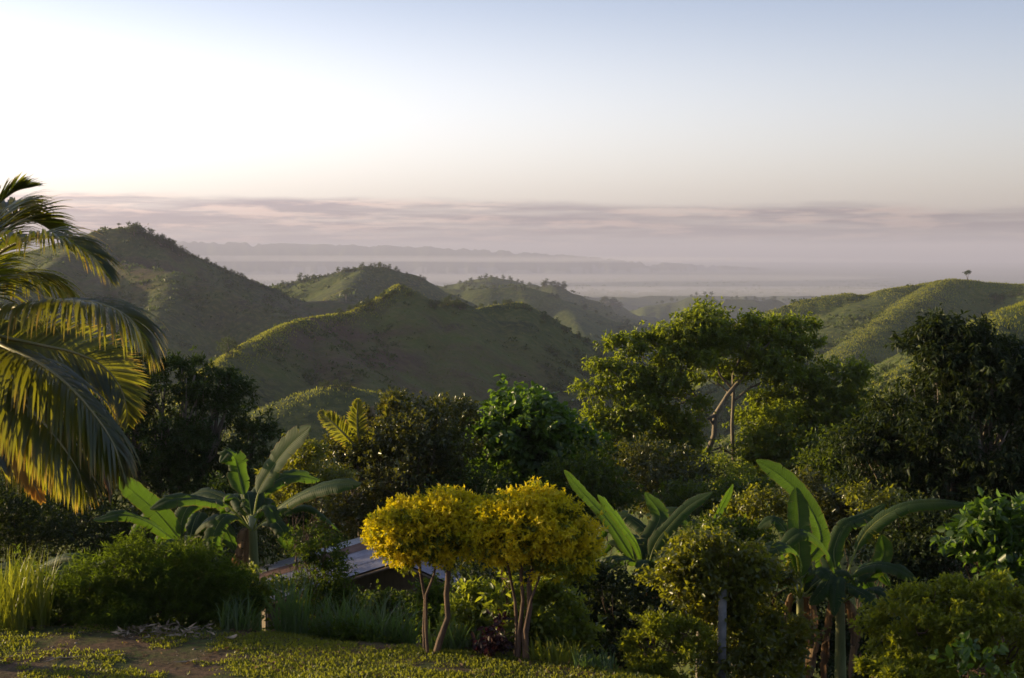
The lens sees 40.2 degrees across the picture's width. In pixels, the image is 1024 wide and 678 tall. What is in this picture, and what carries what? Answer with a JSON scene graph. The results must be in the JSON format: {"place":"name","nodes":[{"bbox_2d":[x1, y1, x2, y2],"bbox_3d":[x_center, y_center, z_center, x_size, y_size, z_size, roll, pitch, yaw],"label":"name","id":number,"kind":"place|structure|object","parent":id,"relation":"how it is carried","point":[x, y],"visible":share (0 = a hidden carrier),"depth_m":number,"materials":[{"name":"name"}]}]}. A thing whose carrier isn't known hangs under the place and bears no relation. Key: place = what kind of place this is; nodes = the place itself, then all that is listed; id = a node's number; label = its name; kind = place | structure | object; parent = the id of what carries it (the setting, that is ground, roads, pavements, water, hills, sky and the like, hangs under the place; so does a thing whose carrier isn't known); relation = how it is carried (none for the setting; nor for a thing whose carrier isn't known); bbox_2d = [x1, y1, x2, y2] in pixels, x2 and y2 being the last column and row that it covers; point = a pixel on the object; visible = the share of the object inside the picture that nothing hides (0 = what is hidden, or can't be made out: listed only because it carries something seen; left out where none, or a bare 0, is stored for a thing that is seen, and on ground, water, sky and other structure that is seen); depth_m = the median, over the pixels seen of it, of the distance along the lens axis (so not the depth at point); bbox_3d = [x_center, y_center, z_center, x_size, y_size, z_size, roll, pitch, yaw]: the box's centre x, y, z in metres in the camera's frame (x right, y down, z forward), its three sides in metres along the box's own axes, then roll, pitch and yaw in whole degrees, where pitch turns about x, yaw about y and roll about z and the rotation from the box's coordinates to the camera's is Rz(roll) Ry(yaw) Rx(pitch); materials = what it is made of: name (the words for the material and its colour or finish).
{"place":"outdoors","nodes":[
{"label":"outdoors","id":0,"kind":"place"},
{"bbox_2d":[0,228,315,488],"bbox_3d":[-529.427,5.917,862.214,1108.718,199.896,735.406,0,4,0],"label":"hill","id":1,"kind":"structure","parent":0,"point":[169,260],"depth_m":761.35,"materials":[{"name":"green plant"}]},
{"bbox_2d":[121,222,136,232],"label":"tree","id":2,"kind":"object","parent":1,"relation":"on","point":[134,224],"visible":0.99,"depth_m":870.47,"materials":[{"name":"green plant"}]},
{"bbox_2d":[126,225,141,235],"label":"tree","id":3,"kind":"object","parent":1,"relation":"on","point":[134,230],"visible":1,"depth_m":868.91,"materials":[{"name":"green plant"}]},
{"bbox_2d":[153,234,170,244],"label":"tree","id":4,"kind":"object","parent":1,"relation":"on","point":[162,239],"visible":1,"depth_m":868.62,"materials":[{"name":"green plant"}]},
{"bbox_2d":[169,240,177,250],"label":"tree","id":5,"kind":"object","parent":1,"relation":"on","point":[173,245],"visible":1,"depth_m":871.83,"materials":[{"name":"green plant"}]},
{"bbox_2d":[174,247,184,255],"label":"tree","id":6,"kind":"object","parent":1,"relation":"on","point":[180,253],"visible":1,"depth_m":873.50,"materials":[{"name":"green plant"}]},
{"bbox_2d":[0,386,508,624],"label":"hill","id":7,"kind":"structure","parent":0,"point":[341,405],"depth_m":312.52,"materials":[{"name":"green plant"}]},
{"bbox_2d":[320,380,330,387],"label":"tree","id":8,"kind":"object","parent":7,"relation":"on","point":[327,383],"visible":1,"depth_m":328.09,"materials":[{"name":"green plant"}]},
{"bbox_2d":[0,621,668,677],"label":"lawn","id":9,"kind":"structure","parent":0,"point":[100,640],"depth_m":19.45,"materials":[{"name":"plant"}]},
{"bbox_2d":[0,542,62,629],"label":"grass clump","id":10,"kind":"object","parent":9,"relation":"on","point":[20,609],"visible":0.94,"depth_m":21.06,"materials":[{"name":"green plant"}]},
{"bbox_2d":[0,543,72,626],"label":"feathery shrub","id":11,"kind":"object","parent":9,"relation":"on","point":[19,564],"visible":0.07,"depth_m":22.20,"materials":[{"name":"green plant"}]},
{"bbox_2d":[0,553,112,605],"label":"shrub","id":12,"kind":"object","parent":9,"relation":"on","point":[65,560],"visible":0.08,"depth_m":23.03,"materials":[{"name":"green plant"}]},
{"bbox_2d":[0,173,170,513],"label":"coconut palm","id":13,"kind":"object","parent":9,"relation":"on","point":[44,425],"visible":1,"depth_m":17.52,"materials":[{"name":"green plant"}]},
{"bbox_2d":[32,546,144,628],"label":"feathery shrub","id":14,"kind":"object","parent":9,"relation":"on","point":[70,582],"visible":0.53,"depth_m":21.43,"materials":[{"name":"green plant"}]},
{"bbox_2d":[112,618,214,641],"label":"cut stalks","id":15,"kind":"object","parent":9,"relation":"on","point":[142,628],"visible":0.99,"depth_m":20.63,"materials":[{"name":"plant"}]},
{"bbox_2d":[55,525,274,632],"bbox_3d":[-5.463,3.916,21.903,3.392,2.128,2.797,0,4,0],"label":"feathery shrub","id":16,"kind":"object","parent":9,"relation":"on","point":[160,574],"visible":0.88,"depth_m":21.41,"materials":[{"name":"green plant"}]},
{"bbox_2d":[93,476,236,617],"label":"banana plant","id":17,"kind":"object","parent":9,"relation":"on","point":[179,522],"visible":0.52,"depth_m":24.64,"materials":[{"name":"green plant"}]},
{"bbox_2d":[2,628,363,677],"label":"pebbles","id":18,"kind":"object","parent":9,"relation":"on","point":[177,655],"visible":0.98,"depth_m":19.79,"materials":[{"name":"stone"}]},
{"bbox_2d":[209,591,272,631],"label":"grass clump","id":19,"kind":"object","parent":9,"relation":"on","point":[228,622],"visible":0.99,"depth_m":20.85,"materials":[{"name":"green plant"}]},
{"bbox_2d":[150,425,360,629],"bbox_3d":[-4.203,3.628,24.350,3.481,4.283,3.222,0,4,0],"label":"banana plant","id":20,"kind":"object","parent":9,"relation":"on","point":[255,503],"visible":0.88,"depth_m":24.26,"materials":[{"name":"green plant"}]},
{"bbox_2d":[226,561,292,628],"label":"weedy shrub","id":21,"kind":"object","parent":9,"relation":"on","point":[265,591],"visible":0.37,"depth_m":22.35,"materials":[{"name":"green plant"}]},
{"bbox_2d":[258,561,332,633],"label":"grass clump","id":22,"kind":"object","parent":9,"relation":"on","point":[293,618],"visible":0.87,"depth_m":20.89,"materials":[{"name":"green plant"}]},
{"bbox_2d":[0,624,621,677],"bbox_3d":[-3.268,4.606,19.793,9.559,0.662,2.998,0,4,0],"label":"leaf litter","id":23,"kind":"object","parent":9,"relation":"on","point":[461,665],"visible":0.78,"depth_m":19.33,"materials":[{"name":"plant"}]},
{"bbox_2d":[268,517,368,620],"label":"fern leaved shrub","id":24,"kind":"object","parent":9,"relation":"on","point":[336,583],"visible":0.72,"depth_m":22.80,"materials":[{"name":"green plant"}]},
{"bbox_2d":[297,587,374,638],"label":"grass clump","id":25,"kind":"object","parent":9,"relation":"on","point":[325,615],"visible":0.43,"depth_m":21.05,"materials":[{"name":"green plant"}]},
{"bbox_2d":[307,614,406,643],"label":"shrub","id":26,"kind":"object","parent":9,"relation":"on","point":[344,632],"visible":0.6,"depth_m":20.73,"materials":[{"name":"green plant"}]},
{"bbox_2d":[327,590,428,643],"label":"grass clump","id":27,"kind":"object","parent":9,"relation":"on","point":[408,636],"visible":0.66,"depth_m":20.80,"materials":[{"name":"green plant"}]},
{"bbox_2d":[347,578,420,642],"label":"weedy shrub","id":28,"kind":"object","parent":9,"relation":"on","point":[393,599],"visible":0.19,"depth_m":24.19,"materials":[{"name":"green plant"}]},
{"bbox_2d":[360,483,482,653],"bbox_3d":[-1.123,3.265,19.585,2.001,2.530,1.565,0,4,0],"label":"golden tree","id":29,"kind":"object","parent":9,"relation":"on","point":[408,533],"visible":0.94,"depth_m":19.15,"materials":[{"name":"yellow plant"}]},
{"bbox_2d":[401,573,466,641],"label":"weedy shrub","id":30,"kind":"object","parent":9,"relation":"on","point":[435,598],"visible":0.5,"depth_m":23.19,"materials":[{"name":"green plant"}]},
{"bbox_2d":[416,613,486,650],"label":"grass clump","id":31,"kind":"object","parent":9,"relation":"on","point":[461,641],"visible":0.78,"depth_m":19.95,"materials":[{"name":"green plant"}]},
{"bbox_2d":[431,573,535,646],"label":"weedy shrub","id":32,"kind":"object","parent":9,"relation":"on","point":[469,590],"visible":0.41,"depth_m":20.45,"materials":[{"name":"green plant"}]},
{"bbox_2d":[464,609,513,656],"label":"purple shrub","id":33,"kind":"object","parent":9,"relation":"on","point":[492,643],"visible":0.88,"depth_m":19.42,"materials":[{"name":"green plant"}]},
{"bbox_2d":[475,558,536,649],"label":"tall weed","id":34,"kind":"object","parent":9,"relation":"on","point":[504,584],"visible":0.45,"depth_m":20.19,"materials":[{"name":"green plant"}]},
{"bbox_2d":[432,557,615,617],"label":"shrub","id":35,"kind":"object","parent":9,"relation":"on","point":[468,570],"visible":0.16,"depth_m":25.20,"materials":[{"name":"green plant"}]},
{"bbox_2d":[452,476,609,659],"bbox_3d":[0.261,3.166,19.227,2.218,2.624,1.778,0,4,0],"label":"golden tree","id":36,"kind":"object","parent":9,"relation":"on","point":[538,527],"visible":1,"depth_m":18.85,"materials":[{"name":"yellow plant"}]},
{"bbox_2d":[522,629,586,663],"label":"grass clump","id":37,"kind":"object","parent":9,"relation":"on","point":[558,653],"visible":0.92,"depth_m":19.22,"materials":[{"name":"green plant"}]},
{"bbox_2d":[512,572,606,657],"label":"weedy shrub","id":38,"kind":"object","parent":9,"relation":"on","point":[570,619],"visible":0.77,"depth_m":20.30,"materials":[{"name":"green plant"}]},
{"bbox_2d":[570,646,618,670],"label":"grass clump","id":39,"kind":"object","parent":9,"relation":"on","point":[584,662],"visible":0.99,"depth_m":18.86,"materials":[{"name":"green plant"}]},
{"bbox_2d":[574,553,676,670],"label":"shrub","id":40,"kind":"object","parent":9,"relation":"on","point":[617,615],"visible":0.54,"depth_m":23.69,"materials":[{"name":"green plant"}]},
{"bbox_2d":[614,604,717,677],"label":"clipped bush","id":41,"kind":"object","parent":9,"relation":"on","point":[674,636],"visible":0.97,"depth_m":19.21,"materials":[{"name":"green plant"}]},
{"bbox_2d":[632,522,799,677],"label":"yellow shrub","id":42,"kind":"object","parent":9,"relation":"on","point":[691,574],"visible":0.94,"depth_m":20.26,"materials":[{"name":"green plant"}]},
{"bbox_2d":[717,586,726,677],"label":"fence post","id":43,"kind":"object","parent":9,"relation":"on","point":[722,609],"visible":0.74,"depth_m":20.14,"materials":[{"name":"concrete"}]},
{"bbox_2d":[666,504,791,603],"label":"shrub","id":44,"kind":"object","parent":9,"relation":"on","point":[744,532],"visible":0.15,"depth_m":25.55,"materials":[{"name":"green plant"}]},
{"bbox_2d":[749,544,830,677],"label":"weedy shrub","id":45,"kind":"object","parent":9,"relation":"on","point":[795,646],"visible":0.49,"depth_m":20.98,"materials":[{"name":"green plant"}]},
{"bbox_2d":[756,459,870,677],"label":"banana plant","id":46,"kind":"object","parent":9,"relation":"on","point":[803,508],"visible":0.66,"depth_m":21.93,"materials":[{"name":"green plant"}]},
{"bbox_2d":[733,588,924,677],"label":"shrub","id":47,"kind":"object","parent":9,"relation":"on","point":[831,660],"visible":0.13,"depth_m":24.00,"materials":[{"name":"green plant"}]},
{"bbox_2d":[764,498,965,677],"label":"banana plant","id":48,"kind":"object","parent":9,"relation":"on","point":[879,567],"visible":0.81,"depth_m":22.22,"materials":[{"name":"green plant"}]},
{"bbox_2d":[852,643,959,677],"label":"clipped bush","id":49,"kind":"object","parent":9,"relation":"on","point":[908,664],"visible":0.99,"depth_m":16.77,"materials":[{"name":"green plant"}]},
{"bbox_2d":[846,568,1023,677],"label":"clipped bush","id":50,"kind":"object","parent":9,"relation":"on","point":[935,626],"visible":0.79,"depth_m":17.22,"materials":[{"name":"green plant"}]},
{"bbox_2d":[929,630,1016,677],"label":"weed","id":51,"kind":"object","parent":9,"relation":"on","point":[967,652],"visible":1,"depth_m":16.17,"materials":[{"name":"green plant"}]},
{"bbox_2d":[929,486,1023,669],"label":"sapling","id":52,"kind":"object","parent":9,"relation":"on","point":[989,536],"visible":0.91,"depth_m":20.51,"materials":[{"name":"green plant"}]},
{"bbox_2d":[271,266,478,316],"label":"hill","id":53,"kind":"structure","parent":0,"point":[318,293],"depth_m":1113.76,"materials":[{"name":"green plant"}]},
{"bbox_2d":[341,289,350,299],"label":"tree","id":54,"kind":"object","parent":53,"relation":"on","point":[346,291],"visible":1,"depth_m":957.59,"materials":[{"name":"green plant"}]},
{"bbox_2d":[1,241,757,273],"bbox_3d":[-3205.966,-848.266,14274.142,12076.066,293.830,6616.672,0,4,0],"label":"mountain range","id":55,"kind":"structure","parent":0,"point":[247,257],"depth_m":12894.02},
{"bbox_2d":[1,279,1022,585],"bbox_3d":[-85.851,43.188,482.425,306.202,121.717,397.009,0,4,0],"label":"hill","id":56,"kind":"structure","parent":0,"point":[411,362],"depth_m":461.09,"materials":[{"name":"green plant"}]},
{"bbox_2d":[215,334,247,355],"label":"tree","id":57,"kind":"object","parent":56,"relation":"on","point":[234,345],"visible":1,"depth_m":376.45,"materials":[{"name":"green plant"}]},
{"bbox_2d":[335,307,344,314],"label":"tree","id":58,"kind":"object","parent":56,"relation":"on","point":[338,310],"visible":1,"depth_m":468.31,"materials":[{"name":"green plant"}]},
{"bbox_2d":[378,292,387,298],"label":"tree","id":59,"kind":"object","parent":56,"relation":"on","point":[383,294],"visible":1,"depth_m":489.96,"materials":[{"name":"green plant"}]},
{"bbox_2d":[440,297,449,304],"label":"tree","id":60,"kind":"object","parent":56,"relation":"on","point":[445,300],"visible":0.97,"depth_m":510.85,"materials":[{"name":"green plant"}]},
{"bbox_2d":[0,0,1023,262],"label":"sky","id":61,"kind":"structure","parent":0,"point":[882,131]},
{"bbox_2d":[440,287,675,365],"bbox_3d":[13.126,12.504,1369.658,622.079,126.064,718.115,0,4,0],"label":"hill","id":62,"kind":"structure","parent":0,"point":[569,314],"depth_m":1366.22,"materials":[{"name":"green plant"}]},
{"bbox_2d":[439,277,785,327],"bbox_3d":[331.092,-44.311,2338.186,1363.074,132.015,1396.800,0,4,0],"label":"hill","id":63,"kind":"structure","parent":0,"point":[659,312],"depth_m":2481.19,"materials":[{"name":"green plant"}]},
{"bbox_2d":[271,264,785,362],"bbox_3d":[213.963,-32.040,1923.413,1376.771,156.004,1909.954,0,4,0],"label":"distant scrub","id":64,"kind":"object","parent":63,"relation":"on","point":[368,296],"visible":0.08,"depth_m":1137.24,"materials":[{"name":"green plant"}]},
{"bbox_2d":[233,262,1023,293],"bbox_3d":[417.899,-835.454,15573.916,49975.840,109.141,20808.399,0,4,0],"label":"sea","id":65,"kind":"structure","parent":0,"point":[795,274],"depth_m":10845.58,"materials":[{"name":"grey liquid"}]},
{"bbox_2d":[253,279,1023,300],"bbox_3d":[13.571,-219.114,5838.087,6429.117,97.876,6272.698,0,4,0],"label":"plain woodland","id":66,"kind":"object","parent":65,"relation":"on","point":[735,292],"visible":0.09,"depth_m":6821.77,"materials":[{"name":"green plant"}]},
{"bbox_2d":[583,296,811,309],"bbox_3d":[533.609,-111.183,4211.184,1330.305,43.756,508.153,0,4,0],"label":"hill","id":67,"kind":"structure","parent":0,"point":[634,303],"depth_m":4134.30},
{"bbox_2d":[571,285,877,310],"bbox_3d":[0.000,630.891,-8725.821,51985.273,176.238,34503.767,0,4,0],"label":"valley ground","id":68,"kind":"structure","parent":0,"point":[820,292],"depth_m":6155.23,"materials":[{"name":"grey"}]},
{"bbox_2d":[0,470,79,561],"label":"shrub","id":69,"kind":"object","parent":68,"relation":"on","point":[46,510],"visible":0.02,"depth_m":36.46,"materials":[{"name":"green plant"}]},
{"bbox_2d":[0,473,109,593],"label":"shrub","id":70,"kind":"object","parent":68,"relation":"on","point":[13,521],"visible":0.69,"depth_m":29.76,"materials":[{"name":"green plant"}]},
{"bbox_2d":[1,326,285,622],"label":"mango tree","id":71,"kind":"object","parent":68,"relation":"on","point":[172,466],"visible":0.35,"depth_m":43.81,"materials":[{"name":"green plant"}]},
{"bbox_2d":[25,486,278,594],"bbox_3d":[-7.773,5.511,30.553,5.687,4.829,3.631,0,4,0],"label":"shrub","id":72,"kind":"object","parent":68,"relation":"on","point":[115,528],"visible":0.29,"depth_m":29.87,"materials":[{"name":"green plant"}]},
{"bbox_2d":[194,470,324,567],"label":"shrub","id":73,"kind":"object","parent":68,"relation":"on","point":[230,490],"visible":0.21,"depth_m":33.07,"materials":[{"name":"green plant"}]},
{"bbox_2d":[251,430,360,571],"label":"shrub","id":74,"kind":"object","parent":68,"relation":"on","point":[309,452],"visible":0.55,"depth_m":31.13,"materials":[{"name":"green plant"}]},
{"bbox_2d":[265,496,375,560],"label":"shrub","id":75,"kind":"object","parent":68,"relation":"on","point":[312,522],"visible":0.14,"depth_m":35.92,"materials":[{"name":"green plant"}]},
{"bbox_2d":[55,599,602,661],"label":"undergrowth","id":76,"kind":"object","parent":68,"relation":"on","point":[271,623],"depth_m":22.14,"materials":[{"name":"green plant"}]},
{"bbox_2d":[317,396,398,535],"bbox_3d":[-3.825,5.300,34.812,2.084,7.815,0.674,-1,4,-18],"label":"coconut palm","id":77,"kind":"object","parent":68,"relation":"on","point":[357,421],"visible":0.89,"depth_m":34.46,"materials":[{"name":"green plant"}]},
{"bbox_2d":[259,537,460,645],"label":"house","id":78,"kind":"structure","parent":68,"relation":"on","point":[369,570],"depth_m":30.57,"materials":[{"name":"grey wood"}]},
{"bbox_2d":[321,487,446,559],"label":"shrub","id":79,"kind":"object","parent":68,"relation":"on","point":[346,538],"visible":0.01,"depth_m":36.87,"materials":[{"name":"green plant"}]},
{"bbox_2d":[311,386,490,539],"bbox_3d":[-2.774,5.364,35.248,4.916,8.480,4.484,0,4,0],"label":"broadleaf tree","id":80,"kind":"object","parent":68,"relation":"on","point":[405,436],"visible":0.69,"depth_m":34.36,"materials":[{"name":"green plant"}]},
{"bbox_2d":[400,456,569,583],"bbox_3d":[-0.532,5.931,33.531,4.389,6.177,3.540,0,4,0],"label":"shrub","id":81,"kind":"object","parent":68,"relation":"on","point":[492,483],"visible":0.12,"depth_m":33.30,"materials":[{"name":"green plant"}]},
{"bbox_2d":[0,226,1023,600],"bbox_3d":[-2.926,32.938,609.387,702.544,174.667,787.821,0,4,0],"label":"hillside scrub","id":82,"kind":"object","parent":68,"relation":"on","point":[864,320],"visible":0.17,"depth_m":530.12,"materials":[{"name":"green plant"}]},
{"bbox_2d":[456,373,611,608],"bbox_3d":[0.428,5.670,37.272,4.532,9.530,3.553,0,4,0],"label":"broadleaf tree","id":83,"kind":"object","parent":68,"relation":"on","point":[527,433],"visible":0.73,"depth_m":36.32,"materials":[{"name":"green plant"}]},
{"bbox_2d":[528,434,644,649],"bbox_3d":[1.769,5.937,34.466,3.357,7.266,2.552,0,4,0],"label":"shrub","id":84,"kind":"object","parent":68,"relation":"on","point":[603,476],"visible":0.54,"depth_m":33.93,"materials":[{"name":"green plant"}]},
{"bbox_2d":[584,421,665,609],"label":"shrub","id":85,"kind":"object","parent":68,"relation":"on","point":[605,446],"visible":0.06,"depth_m":43.91,"materials":[{"name":"green plant"}]},
{"bbox_2d":[564,470,711,652],"bbox_3d":[2.250,5.158,26.277,2.558,5.358,3.206,2,4,24],"label":"banana plant","id":86,"kind":"object","parent":68,"relation":"on","point":[626,541],"visible":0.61,"depth_m":26.38,"materials":[{"name":"green plant"}]},
{"bbox_2d":[602,424,727,646],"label":"shrub","id":87,"kind":"object","parent":68,"relation":"on","point":[662,469],"visible":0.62,"depth_m":42.05,"materials":[{"name":"green plant"}]},
{"bbox_2d":[645,484,733,677],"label":"banana plant","id":88,"kind":"object","parent":68,"relation":"on","point":[726,498],"visible":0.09,"depth_m":29.32,"materials":[{"name":"green plant"}]},
{"bbox_2d":[636,467,788,675],"bbox_3d":[5.299,6.979,36.472,3.620,7.222,3.627,-2,4,-33],"label":"shrub","id":89,"kind":"object","parent":68,"relation":"on","point":[669,499],"visible":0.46,"depth_m":36.25,"materials":[{"name":"green plant"}]},
{"bbox_2d":[686,447,760,491],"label":"shrub","id":90,"kind":"object","parent":68,"relation":"on","point":[731,467],"visible":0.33,"depth_m":46.26,"materials":[{"name":"green plant"}]},
{"bbox_2d":[564,294,884,677],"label":"spreading tree","id":91,"kind":"object","parent":68,"relation":"on","point":[702,335],"visible":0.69,"depth_m":51.32,"materials":[{"name":"green plant"}]},
{"bbox_2d":[701,482,788,677],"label":"shrub","id":92,"kind":"object","parent":68,"relation":"on","point":[741,505],"visible":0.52,"depth_m":30.03,"materials":[{"name":"green plant"}]},
{"bbox_2d":[739,462,840,588],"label":"shrub","id":93,"kind":"object","parent":68,"relation":"on","point":[779,489],"depth_m":60.19,"materials":[{"name":"green plant"}]},
{"bbox_2d":[770,463,871,665],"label":"shrub","id":94,"kind":"object","parent":68,"relation":"on","point":[832,507],"visible":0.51,"depth_m":29.03,"materials":[{"name":"green plant"}]},
{"bbox_2d":[785,419,907,656],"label":"shrub","id":95,"kind":"object","parent":68,"relation":"on","point":[824,459],"visible":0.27,"depth_m":44.20,"materials":[{"name":"green plant"}]},
{"bbox_2d":[836,477,924,599],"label":"shrub","id":96,"kind":"object","parent":68,"relation":"on","point":[873,499],"visible":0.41,"depth_m":28.14,"materials":[{"name":"green plant"}]},
{"bbox_2d":[821,303,1023,673],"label":"broadleaf tree","id":97,"kind":"object","parent":68,"relation":"on","point":[927,440],"visible":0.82,"depth_m":30.53,"materials":[{"name":"green plant"}]},
{"bbox_2d":[843,489,1009,617],"bbox_3d":[7.526,5.407,25.276,3.064,5.426,2.433,0,4,0],"label":"shrub","id":98,"kind":"object","parent":68,"relation":"on","point":[919,557],"visible":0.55,"depth_m":24.88,"materials":[{"name":"green plant"}]},
{"bbox_2d":[483,304,1023,677],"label":"hill","id":99,"kind":"structure","parent":0,"point":[1020,333],"depth_m":233.41,"materials":[{"name":"green plant"}]},
{"bbox_2d":[672,279,1023,447],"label":"hill","id":100,"kind":"structure","parent":0,"point":[987,305],"depth_m":618.99,"materials":[{"name":"green plant"}]},
{"bbox_2d":[2,227,1023,515],"bbox_3d":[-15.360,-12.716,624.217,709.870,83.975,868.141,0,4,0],"label":"crest grass","id":101,"kind":"structure","parent":100,"relation":"on","point":[376,299],"depth_m":479.98,"materials":[{"name":"green plant"}]}
]}

